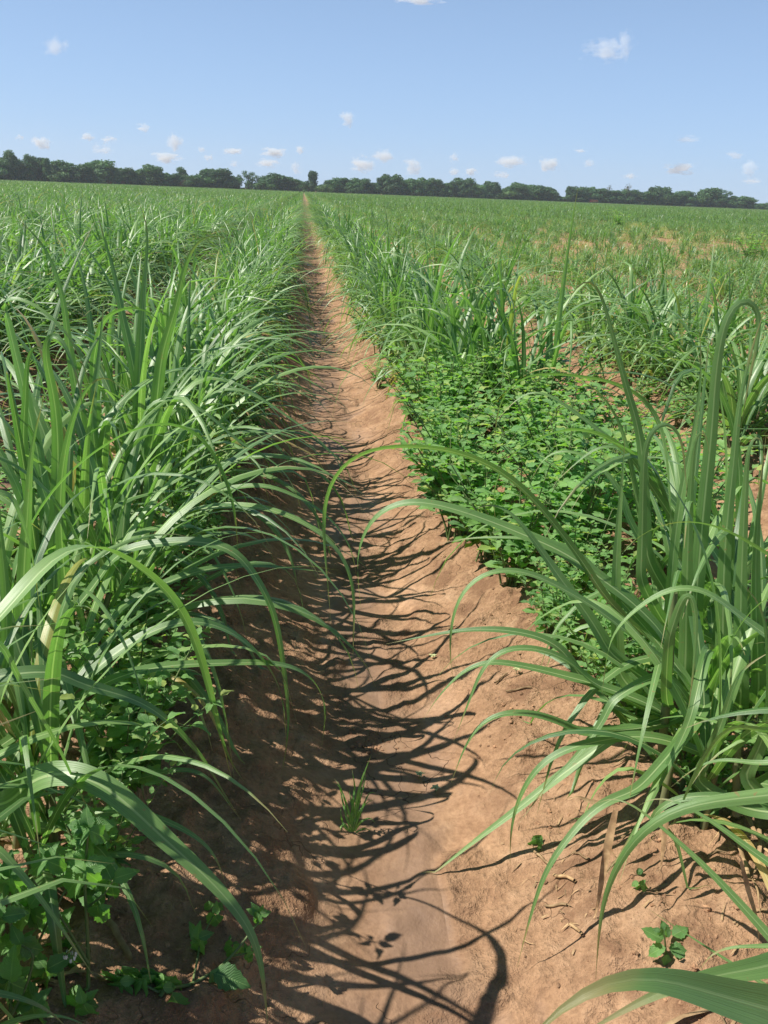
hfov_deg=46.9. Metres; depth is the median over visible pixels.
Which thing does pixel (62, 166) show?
broadleaf tree
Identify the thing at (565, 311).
sugarcane clump
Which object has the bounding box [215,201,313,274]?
sugarcane clump
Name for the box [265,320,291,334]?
broadleaf weed
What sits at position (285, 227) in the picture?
sugarcane clump
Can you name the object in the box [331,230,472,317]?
sugarcane clump
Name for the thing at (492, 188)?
broadleaf tree
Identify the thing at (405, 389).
broadleaf weed
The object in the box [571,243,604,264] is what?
sugarcane clump
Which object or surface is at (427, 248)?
sugarcane clump
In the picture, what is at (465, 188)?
broadleaf tree
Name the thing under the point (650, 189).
broadleaf tree
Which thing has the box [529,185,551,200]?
broadleaf tree
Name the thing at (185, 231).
sugarcane clump
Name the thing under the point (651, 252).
sugarcane clump
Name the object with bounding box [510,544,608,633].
broadleaf weed
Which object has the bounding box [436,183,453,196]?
broadleaf tree
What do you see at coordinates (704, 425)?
broadleaf weed
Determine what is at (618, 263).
sugarcane clump
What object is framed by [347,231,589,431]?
sugarcane clump
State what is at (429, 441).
broadleaf weed
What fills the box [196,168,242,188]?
broadleaf tree
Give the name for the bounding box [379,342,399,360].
broadleaf weed
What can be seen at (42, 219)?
sugarcane clump
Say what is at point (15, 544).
broadleaf weed
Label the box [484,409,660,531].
broadleaf weed
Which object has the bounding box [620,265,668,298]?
sugarcane clump
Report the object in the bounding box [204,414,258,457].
broadleaf weed
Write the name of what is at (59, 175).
shrub tree
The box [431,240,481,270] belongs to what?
sugarcane clump
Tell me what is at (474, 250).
sugarcane clump
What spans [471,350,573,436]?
broadleaf weed
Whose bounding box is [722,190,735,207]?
broadleaf tree
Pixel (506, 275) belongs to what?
sugarcane clump
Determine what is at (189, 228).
sugarcane clump
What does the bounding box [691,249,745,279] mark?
sugarcane clump
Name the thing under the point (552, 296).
sugarcane clump
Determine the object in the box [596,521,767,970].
sugarcane clump
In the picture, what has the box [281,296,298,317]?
broadleaf weed
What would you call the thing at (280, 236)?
sugarcane clump
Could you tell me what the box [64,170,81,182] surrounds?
broadleaf tree
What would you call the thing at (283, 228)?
sugarcane clump
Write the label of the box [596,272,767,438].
sugarcane clump
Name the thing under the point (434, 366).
broadleaf weed
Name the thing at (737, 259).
sugarcane clump
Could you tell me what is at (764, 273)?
sugarcane clump
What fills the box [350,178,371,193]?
broadleaf tree
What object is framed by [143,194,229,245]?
sugarcane clump
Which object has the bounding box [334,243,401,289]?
sugarcane clump
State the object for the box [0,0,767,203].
sky
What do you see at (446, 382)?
broadleaf weed
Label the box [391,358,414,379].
broadleaf weed
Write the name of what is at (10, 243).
sugarcane clump
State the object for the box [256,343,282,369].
broadleaf weed
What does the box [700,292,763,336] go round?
sugarcane clump
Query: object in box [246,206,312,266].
sugarcane clump
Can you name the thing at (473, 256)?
sugarcane clump
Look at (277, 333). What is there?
broadleaf weed
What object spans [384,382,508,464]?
broadleaf weed
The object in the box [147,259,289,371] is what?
sugarcane clump
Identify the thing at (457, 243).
sugarcane clump
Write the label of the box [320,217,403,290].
sugarcane clump
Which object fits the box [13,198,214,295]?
sugarcane clump
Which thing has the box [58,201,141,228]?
sugarcane clump
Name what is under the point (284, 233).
sugarcane clump
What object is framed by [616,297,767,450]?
sugarcane clump
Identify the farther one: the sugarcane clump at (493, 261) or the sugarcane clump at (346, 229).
the sugarcane clump at (346, 229)
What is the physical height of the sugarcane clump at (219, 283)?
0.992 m
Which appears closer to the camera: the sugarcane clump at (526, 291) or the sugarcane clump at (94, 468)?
the sugarcane clump at (94, 468)
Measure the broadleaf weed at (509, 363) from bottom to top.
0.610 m
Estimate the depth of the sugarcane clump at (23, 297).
6.92 m
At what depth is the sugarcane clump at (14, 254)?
8.94 m
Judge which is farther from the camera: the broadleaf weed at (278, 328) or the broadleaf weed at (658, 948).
the broadleaf weed at (278, 328)
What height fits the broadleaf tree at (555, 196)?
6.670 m
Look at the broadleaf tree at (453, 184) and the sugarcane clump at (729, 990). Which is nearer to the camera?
the sugarcane clump at (729, 990)
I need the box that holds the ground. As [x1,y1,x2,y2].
[0,188,767,1023]
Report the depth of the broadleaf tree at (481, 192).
505.80 m
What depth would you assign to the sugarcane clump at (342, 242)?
15.32 m
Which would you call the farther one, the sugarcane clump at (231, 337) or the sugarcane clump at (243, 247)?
the sugarcane clump at (243, 247)
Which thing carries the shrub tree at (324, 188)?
on the ground
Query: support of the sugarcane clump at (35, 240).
on the ground
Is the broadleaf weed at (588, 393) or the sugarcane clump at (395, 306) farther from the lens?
the sugarcane clump at (395, 306)
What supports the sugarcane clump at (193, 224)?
on the ground
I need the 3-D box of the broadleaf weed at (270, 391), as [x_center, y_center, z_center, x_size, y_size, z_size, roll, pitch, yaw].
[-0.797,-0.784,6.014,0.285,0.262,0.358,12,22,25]
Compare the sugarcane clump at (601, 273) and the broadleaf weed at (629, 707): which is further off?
the sugarcane clump at (601, 273)
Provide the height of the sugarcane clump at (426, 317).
1.156 m
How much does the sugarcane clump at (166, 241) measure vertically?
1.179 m
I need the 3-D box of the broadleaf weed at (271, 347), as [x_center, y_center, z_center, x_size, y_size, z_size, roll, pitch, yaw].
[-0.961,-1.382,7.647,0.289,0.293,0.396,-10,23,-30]
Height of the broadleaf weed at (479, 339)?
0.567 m
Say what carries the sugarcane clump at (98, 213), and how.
on the ground
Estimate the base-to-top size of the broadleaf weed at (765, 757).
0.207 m
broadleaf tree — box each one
[0,160,10,179]
[2,150,20,179]
[7,159,35,180]
[22,154,37,179]
[31,156,45,180]
[41,158,54,181]
[50,160,79,182]
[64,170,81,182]
[75,164,94,182]
[86,159,121,183]
[110,167,120,183]
[116,167,141,184]
[131,170,146,185]
[135,164,170,185]
[163,173,181,186]
[176,166,187,185]
[182,175,207,187]
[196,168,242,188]
[199,170,207,187]
[225,184,241,188]
[235,174,241,188]
[241,170,256,188]
[252,179,277,189]
[256,172,288,190]
[279,176,297,190]
[288,179,305,191]
[304,170,318,191]
[321,179,342,192]
[331,177,352,192]
[344,182,363,193]
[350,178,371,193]
[367,182,377,193]
[373,177,382,194]
[380,174,404,194]
[398,178,407,195]
[404,178,417,195]
[410,180,425,195]
[417,177,437,196]
[434,179,446,196]
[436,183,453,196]
[448,181,456,196]
[453,178,476,197]
[471,184,488,198]
[484,180,501,198]
[502,187,517,199]
[506,182,533,200]
[527,184,536,199]
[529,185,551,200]
[547,192,563,200]
[563,186,572,201]
[569,186,590,202]
[582,186,596,202]
[588,188,614,202]
[608,190,626,203]
[621,189,639,204]
[635,191,654,204]
[648,187,657,204]
[652,185,673,205]
[663,193,681,205]
[674,191,700,206]
[694,187,723,206]
[710,194,731,207]
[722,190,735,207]
[726,196,749,208]
[744,197,760,208]
[758,203,767,209]
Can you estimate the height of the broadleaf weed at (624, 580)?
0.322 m
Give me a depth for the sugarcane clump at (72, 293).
7.92 m
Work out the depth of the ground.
2.37 m
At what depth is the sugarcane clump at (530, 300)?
10.96 m
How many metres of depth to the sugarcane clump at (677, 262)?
20.26 m
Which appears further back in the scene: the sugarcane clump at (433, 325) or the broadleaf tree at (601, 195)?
the broadleaf tree at (601, 195)
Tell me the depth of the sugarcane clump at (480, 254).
15.19 m
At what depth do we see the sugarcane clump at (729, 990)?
0.68 m
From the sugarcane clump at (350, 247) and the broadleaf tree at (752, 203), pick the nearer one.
the sugarcane clump at (350, 247)
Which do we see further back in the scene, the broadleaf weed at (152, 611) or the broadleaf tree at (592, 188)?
the broadleaf tree at (592, 188)
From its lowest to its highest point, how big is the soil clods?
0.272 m
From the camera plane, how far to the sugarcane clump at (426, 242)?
19.86 m
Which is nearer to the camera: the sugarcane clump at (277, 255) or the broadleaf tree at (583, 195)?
the sugarcane clump at (277, 255)
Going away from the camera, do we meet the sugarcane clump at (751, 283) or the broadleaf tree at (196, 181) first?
the sugarcane clump at (751, 283)
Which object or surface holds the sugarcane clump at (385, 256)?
on the ground
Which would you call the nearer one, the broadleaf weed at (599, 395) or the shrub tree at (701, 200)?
the broadleaf weed at (599, 395)
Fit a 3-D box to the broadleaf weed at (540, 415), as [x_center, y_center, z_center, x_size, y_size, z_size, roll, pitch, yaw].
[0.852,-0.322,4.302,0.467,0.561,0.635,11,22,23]
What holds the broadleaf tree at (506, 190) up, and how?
on the ground
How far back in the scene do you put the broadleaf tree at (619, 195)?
549.56 m
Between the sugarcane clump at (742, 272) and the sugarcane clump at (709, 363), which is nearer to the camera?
the sugarcane clump at (709, 363)
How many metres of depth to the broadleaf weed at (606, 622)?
2.58 m
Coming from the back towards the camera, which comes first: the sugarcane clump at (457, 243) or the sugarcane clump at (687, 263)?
the sugarcane clump at (687, 263)
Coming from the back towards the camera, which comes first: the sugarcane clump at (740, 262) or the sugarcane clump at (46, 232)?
the sugarcane clump at (740, 262)
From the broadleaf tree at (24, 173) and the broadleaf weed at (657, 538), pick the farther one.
the broadleaf tree at (24, 173)
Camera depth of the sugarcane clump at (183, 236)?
15.71 m
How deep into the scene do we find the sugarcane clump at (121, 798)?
1.81 m
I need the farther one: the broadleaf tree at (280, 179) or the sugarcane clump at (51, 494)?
the broadleaf tree at (280, 179)
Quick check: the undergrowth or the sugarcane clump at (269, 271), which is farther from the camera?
the undergrowth
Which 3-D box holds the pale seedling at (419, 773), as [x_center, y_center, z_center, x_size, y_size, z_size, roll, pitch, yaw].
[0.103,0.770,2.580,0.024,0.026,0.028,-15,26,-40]
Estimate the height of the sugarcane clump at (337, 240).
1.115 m
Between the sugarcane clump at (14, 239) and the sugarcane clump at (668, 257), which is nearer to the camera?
the sugarcane clump at (14, 239)
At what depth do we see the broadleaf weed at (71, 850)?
1.81 m
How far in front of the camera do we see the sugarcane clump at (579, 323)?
8.76 m
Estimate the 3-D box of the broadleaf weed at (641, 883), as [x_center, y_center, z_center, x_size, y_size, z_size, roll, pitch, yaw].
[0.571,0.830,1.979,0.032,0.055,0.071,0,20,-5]
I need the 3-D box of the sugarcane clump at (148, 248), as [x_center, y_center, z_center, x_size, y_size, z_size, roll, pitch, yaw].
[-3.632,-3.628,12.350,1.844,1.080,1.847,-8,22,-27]
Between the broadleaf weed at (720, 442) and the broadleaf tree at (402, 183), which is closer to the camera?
the broadleaf weed at (720, 442)
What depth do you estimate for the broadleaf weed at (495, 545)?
3.33 m
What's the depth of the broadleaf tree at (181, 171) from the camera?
434.13 m
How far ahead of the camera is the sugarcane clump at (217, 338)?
4.81 m
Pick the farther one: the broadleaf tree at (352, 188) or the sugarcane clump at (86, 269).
the broadleaf tree at (352, 188)
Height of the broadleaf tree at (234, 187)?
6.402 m
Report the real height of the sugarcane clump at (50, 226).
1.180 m
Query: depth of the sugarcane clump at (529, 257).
18.15 m
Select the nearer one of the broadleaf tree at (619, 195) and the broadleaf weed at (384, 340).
the broadleaf weed at (384, 340)
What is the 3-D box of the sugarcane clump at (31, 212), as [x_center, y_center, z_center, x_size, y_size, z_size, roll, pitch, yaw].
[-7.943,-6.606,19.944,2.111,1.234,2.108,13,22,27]
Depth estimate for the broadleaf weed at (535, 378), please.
4.93 m
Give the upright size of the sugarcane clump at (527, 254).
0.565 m
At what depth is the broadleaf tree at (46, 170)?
388.88 m
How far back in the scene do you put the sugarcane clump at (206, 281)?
7.13 m
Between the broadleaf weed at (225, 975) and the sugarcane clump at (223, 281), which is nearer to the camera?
the broadleaf weed at (225, 975)
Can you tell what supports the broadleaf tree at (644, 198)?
on the ground
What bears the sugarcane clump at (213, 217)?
on the ground
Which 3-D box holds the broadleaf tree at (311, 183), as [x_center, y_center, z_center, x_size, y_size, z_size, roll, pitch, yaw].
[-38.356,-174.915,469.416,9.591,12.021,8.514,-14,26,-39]
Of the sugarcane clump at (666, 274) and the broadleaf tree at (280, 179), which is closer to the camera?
the sugarcane clump at (666, 274)
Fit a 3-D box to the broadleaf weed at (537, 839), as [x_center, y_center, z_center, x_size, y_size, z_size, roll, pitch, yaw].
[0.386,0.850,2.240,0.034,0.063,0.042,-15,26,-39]
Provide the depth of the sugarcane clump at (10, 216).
18.25 m
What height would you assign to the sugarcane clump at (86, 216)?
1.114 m
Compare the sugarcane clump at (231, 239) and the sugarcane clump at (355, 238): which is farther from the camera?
the sugarcane clump at (355, 238)
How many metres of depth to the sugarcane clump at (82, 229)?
16.32 m
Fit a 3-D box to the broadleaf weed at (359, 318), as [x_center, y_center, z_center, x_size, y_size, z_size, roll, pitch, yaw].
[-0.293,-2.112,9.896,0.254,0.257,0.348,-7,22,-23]
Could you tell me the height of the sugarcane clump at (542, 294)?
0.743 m
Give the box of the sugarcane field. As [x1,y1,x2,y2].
[0,179,767,1023]
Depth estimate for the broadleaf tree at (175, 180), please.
426.98 m
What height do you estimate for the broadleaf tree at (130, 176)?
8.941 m
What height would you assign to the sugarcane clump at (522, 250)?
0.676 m
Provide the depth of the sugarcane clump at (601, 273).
14.21 m
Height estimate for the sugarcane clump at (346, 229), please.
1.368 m
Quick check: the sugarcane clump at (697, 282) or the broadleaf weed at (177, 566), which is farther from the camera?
the sugarcane clump at (697, 282)
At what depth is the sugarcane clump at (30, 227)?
13.34 m
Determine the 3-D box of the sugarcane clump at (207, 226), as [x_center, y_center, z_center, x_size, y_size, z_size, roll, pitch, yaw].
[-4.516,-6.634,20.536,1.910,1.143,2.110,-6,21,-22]
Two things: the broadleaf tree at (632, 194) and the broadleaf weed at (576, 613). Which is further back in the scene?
the broadleaf tree at (632, 194)
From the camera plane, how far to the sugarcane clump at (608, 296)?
8.36 m
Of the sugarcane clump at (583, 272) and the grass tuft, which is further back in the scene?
the sugarcane clump at (583, 272)
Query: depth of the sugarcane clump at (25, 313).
6.65 m
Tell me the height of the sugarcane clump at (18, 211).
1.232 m
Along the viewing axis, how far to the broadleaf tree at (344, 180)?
475.05 m
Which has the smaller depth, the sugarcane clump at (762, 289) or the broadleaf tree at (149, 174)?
the sugarcane clump at (762, 289)
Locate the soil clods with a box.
[6,416,767,1023]
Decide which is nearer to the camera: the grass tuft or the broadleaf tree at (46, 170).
the grass tuft
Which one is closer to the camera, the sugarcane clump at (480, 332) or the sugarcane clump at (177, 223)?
the sugarcane clump at (480, 332)
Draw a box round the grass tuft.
[336,756,375,832]
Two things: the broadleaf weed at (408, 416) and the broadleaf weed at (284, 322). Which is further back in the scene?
the broadleaf weed at (284, 322)
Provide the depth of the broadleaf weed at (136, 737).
2.02 m
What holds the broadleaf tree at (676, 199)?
on the ground
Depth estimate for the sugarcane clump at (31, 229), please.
13.62 m
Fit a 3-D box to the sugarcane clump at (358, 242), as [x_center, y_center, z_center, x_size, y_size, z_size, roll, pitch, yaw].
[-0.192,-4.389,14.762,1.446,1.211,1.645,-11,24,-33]
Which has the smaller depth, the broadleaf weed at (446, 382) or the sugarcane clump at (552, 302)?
the broadleaf weed at (446, 382)
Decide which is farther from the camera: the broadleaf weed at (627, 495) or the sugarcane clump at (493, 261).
the sugarcane clump at (493, 261)
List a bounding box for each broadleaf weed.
[0,451,38,517]
[0,477,20,558]
[0,849,83,1023]
[8,752,186,903]
[8,804,139,1017]
[34,626,233,792]
[62,599,193,745]
[68,517,218,644]
[73,584,211,705]
[100,543,199,607]
[101,900,270,1004]
[128,509,230,583]
[153,466,233,555]
[163,492,233,534]
[174,448,245,516]
[189,443,238,488]
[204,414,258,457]
[208,425,260,481]
[230,384,253,422]
[239,392,276,426]
[242,375,279,412]
[251,356,282,381]
[252,369,296,401]
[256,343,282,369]
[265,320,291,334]
[266,334,295,364]
[269,326,285,345]
[273,316,298,336]
[276,337,293,353]
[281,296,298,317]
[348,310,370,338]
[352,311,368,329]
[363,354,398,387]
[369,322,391,355]
[374,351,478,426]
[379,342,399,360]
[381,352,515,430]
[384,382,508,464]
[385,341,490,426]
[387,339,492,400]
[389,391,534,521]
[390,368,418,395]
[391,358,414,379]
[392,393,413,420]
[394,414,545,540]
[397,354,482,413]
[411,405,539,489]
[411,438,575,562]
[419,396,503,472]
[431,349,545,422]
[432,452,578,586]
[448,333,521,411]
[464,365,610,439]
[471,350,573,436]
[478,408,685,528]
[479,378,598,466]
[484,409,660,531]
[490,339,602,424]
[498,416,702,560]
[500,380,607,509]
[505,387,609,472]
[510,380,631,463]
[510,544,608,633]
[522,503,665,605]
[526,352,596,414]
[527,835,542,850]
[532,581,632,663]
[533,376,657,446]
[538,361,576,415]
[550,598,653,696]
[559,374,666,470]
[576,401,678,476]
[579,551,661,634]
[582,636,676,723]
[586,357,610,382]
[589,427,749,554]
[595,410,702,499]
[596,396,706,492]
[596,446,758,575]
[609,421,701,509]
[610,209,629,226]
[610,427,757,518]
[623,614,749,672]
[629,420,763,494]
[631,868,647,891]
[634,375,659,401]
[641,920,687,964]
[657,387,700,426]
[671,718,742,815]
[688,411,723,447]
[733,685,767,775]
[734,232,766,257]
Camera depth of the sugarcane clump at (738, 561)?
2.21 m
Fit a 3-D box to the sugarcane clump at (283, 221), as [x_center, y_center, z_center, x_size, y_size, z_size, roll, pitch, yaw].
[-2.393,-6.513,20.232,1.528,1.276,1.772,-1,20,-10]
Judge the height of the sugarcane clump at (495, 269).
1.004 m
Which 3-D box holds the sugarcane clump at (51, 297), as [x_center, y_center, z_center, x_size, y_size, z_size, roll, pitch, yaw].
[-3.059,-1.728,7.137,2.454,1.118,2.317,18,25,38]
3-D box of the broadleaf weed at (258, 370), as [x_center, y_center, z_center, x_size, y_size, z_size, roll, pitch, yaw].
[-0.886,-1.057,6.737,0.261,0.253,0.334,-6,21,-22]
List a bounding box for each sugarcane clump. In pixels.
[0,195,105,257]
[0,195,109,249]
[0,201,66,256]
[0,202,47,276]
[0,203,139,362]
[0,203,354,655]
[0,207,45,224]
[0,208,70,251]
[0,211,357,513]
[0,212,185,334]
[0,214,412,774]
[0,215,42,251]
[0,216,50,270]
[0,218,65,250]
[0,218,84,379]
[0,220,165,347]
[0,230,342,473]
[0,232,133,346]
[0,236,367,481]
[0,242,129,361]
[0,268,109,381]
[0,297,376,817]
[0,328,376,581]
[0,399,333,1023]
[0,489,245,1023]
[1,195,47,225]
[1,201,87,242]
[1,206,30,224]
[1,206,158,317]
[1,232,167,340]
[1,239,165,326]
[2,197,43,232]
[2,223,33,262]
[3,192,74,222]
[3,204,120,240]
[8,201,169,307]
[8,215,76,260]
[13,190,187,287]
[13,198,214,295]
[21,201,119,235]
[25,232,294,403]
[29,206,185,290]
[40,204,115,226]
[50,214,100,238]
[50,256,326,425]
[51,206,190,286]
[56,233,153,309]
[57,196,125,227]
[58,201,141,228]
[60,279,311,449]
[61,215,189,286]
[64,206,197,283]
[71,210,117,234]
[72,193,150,225]
[73,204,216,282]
[77,215,300,363]
[87,204,195,273]
[92,193,216,276]
[93,195,150,224]
[95,267,308,396]
[100,197,206,268]
[111,211,218,264]
[118,211,215,261]
[132,212,215,259]
[135,250,285,360]
[137,207,221,250]
[137,215,203,269]
[139,209,221,261]
[139,213,214,269]
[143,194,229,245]
[144,201,239,259]
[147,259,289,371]
[149,198,244,246]
[149,208,219,252]
[153,237,318,338]
[153,246,322,343]
[154,234,312,334]
[156,209,222,256]
[159,204,224,253]
[159,245,318,356]
[162,208,232,255]
[166,202,234,249]
[170,207,305,296]
[175,204,327,310]
[176,216,297,299]
[182,212,233,246]
[186,210,306,285]
[186,220,317,329]
[188,201,319,302]
[197,213,333,289]
[199,232,308,319]
[207,225,314,296]
[214,197,312,266]
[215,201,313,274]
[215,224,317,290]
[217,208,309,272]
[223,206,306,253]
[226,214,327,288]
[227,191,303,256]
[227,218,302,253]
[232,208,301,256]
[233,207,306,254]
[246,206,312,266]
[247,213,302,261]
[249,199,312,250]
[252,208,304,255]
[258,204,311,257]
[301,229,532,366]
[302,217,390,276]
[304,232,476,355]
[309,200,357,253]
[309,206,378,269]
[310,215,378,256]
[311,218,365,263]
[314,213,385,260]
[314,221,402,293]
[315,202,395,268]
[315,204,380,260]
[315,211,624,425]
[316,206,380,262]
[316,208,442,324]
[316,223,422,282]
[317,254,422,314]
[318,201,422,304]
[318,227,492,325]
[320,202,447,292]
[320,208,385,269]
[320,211,421,279]
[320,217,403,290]
[321,215,494,355]
[321,229,385,280]
[322,440,767,965]
[326,226,369,275]
[327,219,400,288]
[329,241,461,348]
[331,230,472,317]
[332,232,525,380]
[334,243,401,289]
[335,233,472,347]
[344,222,429,300]
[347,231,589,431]
[348,249,586,396]
[361,190,674,451]
[403,220,454,255]
[411,231,438,257]
[411,237,435,261]
[413,229,486,263]
[414,228,434,259]
[416,224,466,259]
[418,227,486,267]
[421,231,482,263]
[429,234,509,269]
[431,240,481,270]
[432,282,767,882]
[437,239,490,273]
[446,246,499,278]
[449,239,545,290]
[450,235,516,281]
[451,239,516,283]
[453,241,544,298]
[460,245,533,288]
[476,255,577,311]
[489,252,550,300]
[495,267,571,315]
[496,236,542,266]
[499,232,532,261]
[504,239,544,264]
[505,278,556,318]
[511,264,583,322]
[512,245,747,368]
[514,248,551,269]
[515,241,557,267]
[516,242,546,265]
[517,273,616,333]
[517,279,619,333]
[521,263,690,349]
[523,245,564,275]
[525,260,621,348]
[527,249,562,273]
[533,249,585,280]
[542,271,682,358]
[542,905,767,1023]
[544,253,602,283]
[554,259,618,283]
[557,266,730,376]
[561,245,603,264]
[567,259,604,287]
[567,277,744,394]
[568,251,622,288]
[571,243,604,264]
[573,307,767,484]
[574,242,591,255]
[574,254,627,290]
[583,262,628,291]
[592,241,766,403]
[593,249,626,268]
[594,258,642,297]
[595,249,634,270]
[596,267,767,410]
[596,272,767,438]
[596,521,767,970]
[597,250,638,272]
[606,250,644,273]
[608,272,644,297]
[615,262,704,306]
[615,276,684,305]
[616,254,662,276]
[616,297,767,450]
[617,249,678,280]
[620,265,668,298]
[632,253,680,282]
[636,246,667,264]
[645,279,712,315]
[647,265,686,286]
[651,247,691,266]
[654,249,670,264]
[656,252,684,268]
[664,267,708,286]
[668,264,715,288]
[669,284,722,318]
[673,252,708,272]
[675,269,715,292]
[678,256,695,271]
[678,285,762,331]
[688,249,735,274]
[688,260,767,302]
[689,246,744,273]
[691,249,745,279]
[693,263,755,297]
[695,281,767,341]
[698,252,738,276]
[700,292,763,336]
[712,249,766,281]
[716,264,767,310]
[717,273,767,302]
[723,292,767,351]
[729,251,754,267]
[730,256,766,283]
[733,250,758,267]
[734,254,767,285]
[743,279,767,311]
[756,260,767,287]
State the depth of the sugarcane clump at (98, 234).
11.11 m
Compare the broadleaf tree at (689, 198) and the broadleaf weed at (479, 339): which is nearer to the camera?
the broadleaf weed at (479, 339)
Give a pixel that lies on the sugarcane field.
(644, 223)
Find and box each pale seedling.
[415,771,424,777]
[430,784,440,792]
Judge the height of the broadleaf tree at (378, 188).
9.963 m
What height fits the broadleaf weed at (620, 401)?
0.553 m
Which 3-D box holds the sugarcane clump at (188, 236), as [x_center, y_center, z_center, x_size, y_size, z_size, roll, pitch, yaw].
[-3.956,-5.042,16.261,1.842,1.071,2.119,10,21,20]
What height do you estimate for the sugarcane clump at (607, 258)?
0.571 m
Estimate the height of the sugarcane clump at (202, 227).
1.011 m
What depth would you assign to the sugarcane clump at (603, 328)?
7.66 m
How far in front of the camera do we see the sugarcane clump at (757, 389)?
5.18 m
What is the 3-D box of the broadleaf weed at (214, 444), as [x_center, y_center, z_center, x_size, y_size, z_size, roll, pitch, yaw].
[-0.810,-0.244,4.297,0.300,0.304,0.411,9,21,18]
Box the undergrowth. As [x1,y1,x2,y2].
[46,177,757,208]
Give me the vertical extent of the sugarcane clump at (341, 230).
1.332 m
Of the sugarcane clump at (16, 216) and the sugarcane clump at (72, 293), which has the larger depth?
the sugarcane clump at (16, 216)
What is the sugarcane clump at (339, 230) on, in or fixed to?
on the ground
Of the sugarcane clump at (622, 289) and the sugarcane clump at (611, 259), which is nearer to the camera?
the sugarcane clump at (622, 289)
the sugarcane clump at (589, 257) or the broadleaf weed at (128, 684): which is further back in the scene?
the sugarcane clump at (589, 257)
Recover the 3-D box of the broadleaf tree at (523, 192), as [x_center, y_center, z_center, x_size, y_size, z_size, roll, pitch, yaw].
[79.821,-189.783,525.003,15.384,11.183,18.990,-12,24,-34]
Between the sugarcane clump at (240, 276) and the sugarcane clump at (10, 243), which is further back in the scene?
the sugarcane clump at (10, 243)
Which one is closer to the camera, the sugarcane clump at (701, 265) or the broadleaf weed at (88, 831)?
the broadleaf weed at (88, 831)
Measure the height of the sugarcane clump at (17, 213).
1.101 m
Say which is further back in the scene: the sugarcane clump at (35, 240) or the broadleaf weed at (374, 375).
the sugarcane clump at (35, 240)
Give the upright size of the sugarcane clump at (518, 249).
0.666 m
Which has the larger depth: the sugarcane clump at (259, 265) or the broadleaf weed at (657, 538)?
the sugarcane clump at (259, 265)
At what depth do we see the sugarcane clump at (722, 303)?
10.30 m
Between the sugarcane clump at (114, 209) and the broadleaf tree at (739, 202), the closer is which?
the sugarcane clump at (114, 209)
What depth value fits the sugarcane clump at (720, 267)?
18.06 m
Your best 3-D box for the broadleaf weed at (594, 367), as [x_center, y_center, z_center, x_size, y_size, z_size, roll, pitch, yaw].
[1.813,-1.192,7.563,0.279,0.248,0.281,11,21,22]
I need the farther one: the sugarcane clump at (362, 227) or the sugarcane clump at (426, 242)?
the sugarcane clump at (426, 242)
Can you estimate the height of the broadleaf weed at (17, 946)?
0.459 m
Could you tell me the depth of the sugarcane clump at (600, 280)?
13.88 m
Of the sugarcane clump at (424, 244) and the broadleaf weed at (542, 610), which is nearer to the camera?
the broadleaf weed at (542, 610)
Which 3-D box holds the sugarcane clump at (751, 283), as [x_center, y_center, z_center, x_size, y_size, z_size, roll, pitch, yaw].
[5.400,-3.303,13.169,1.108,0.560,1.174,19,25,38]
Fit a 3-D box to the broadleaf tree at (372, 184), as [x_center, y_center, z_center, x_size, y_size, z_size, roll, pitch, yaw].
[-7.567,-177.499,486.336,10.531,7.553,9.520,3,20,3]
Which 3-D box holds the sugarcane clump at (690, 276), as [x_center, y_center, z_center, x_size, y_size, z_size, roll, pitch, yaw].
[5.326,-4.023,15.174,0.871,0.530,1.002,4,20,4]
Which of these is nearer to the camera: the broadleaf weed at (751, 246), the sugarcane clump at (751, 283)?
the sugarcane clump at (751, 283)
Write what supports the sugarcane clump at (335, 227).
on the ground
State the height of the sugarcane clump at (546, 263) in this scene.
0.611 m
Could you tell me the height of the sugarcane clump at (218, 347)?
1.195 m
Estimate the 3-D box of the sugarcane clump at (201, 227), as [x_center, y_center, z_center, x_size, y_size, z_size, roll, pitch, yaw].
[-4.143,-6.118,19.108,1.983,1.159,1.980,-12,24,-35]
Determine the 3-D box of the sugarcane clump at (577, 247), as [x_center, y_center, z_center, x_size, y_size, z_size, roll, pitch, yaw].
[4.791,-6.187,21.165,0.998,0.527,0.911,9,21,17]
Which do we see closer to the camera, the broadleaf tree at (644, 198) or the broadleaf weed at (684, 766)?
the broadleaf weed at (684, 766)
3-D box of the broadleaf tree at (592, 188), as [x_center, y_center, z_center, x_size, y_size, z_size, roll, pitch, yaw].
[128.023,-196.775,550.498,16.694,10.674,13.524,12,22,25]
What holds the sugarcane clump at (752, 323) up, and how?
on the ground
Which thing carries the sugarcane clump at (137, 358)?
on the ground
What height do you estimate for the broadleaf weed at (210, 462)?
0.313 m
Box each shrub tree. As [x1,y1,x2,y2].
[43,171,69,181]
[314,184,333,191]
[493,190,516,198]
[695,196,709,206]
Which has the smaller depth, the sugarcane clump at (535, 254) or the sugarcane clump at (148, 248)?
the sugarcane clump at (148, 248)
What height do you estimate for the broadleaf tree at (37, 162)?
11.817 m
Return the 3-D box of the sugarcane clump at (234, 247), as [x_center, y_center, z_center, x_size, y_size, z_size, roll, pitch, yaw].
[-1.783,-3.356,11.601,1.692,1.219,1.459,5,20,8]
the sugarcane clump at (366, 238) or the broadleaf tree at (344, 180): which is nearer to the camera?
the sugarcane clump at (366, 238)
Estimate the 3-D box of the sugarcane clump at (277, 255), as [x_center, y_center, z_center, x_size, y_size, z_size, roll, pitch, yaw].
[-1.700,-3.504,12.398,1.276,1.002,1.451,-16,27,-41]
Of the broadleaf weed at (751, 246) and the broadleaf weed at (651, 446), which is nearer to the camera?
the broadleaf weed at (651, 446)
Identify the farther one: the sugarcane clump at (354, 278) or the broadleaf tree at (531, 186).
the broadleaf tree at (531, 186)
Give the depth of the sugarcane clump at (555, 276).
16.20 m
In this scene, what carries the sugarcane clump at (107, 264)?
on the ground

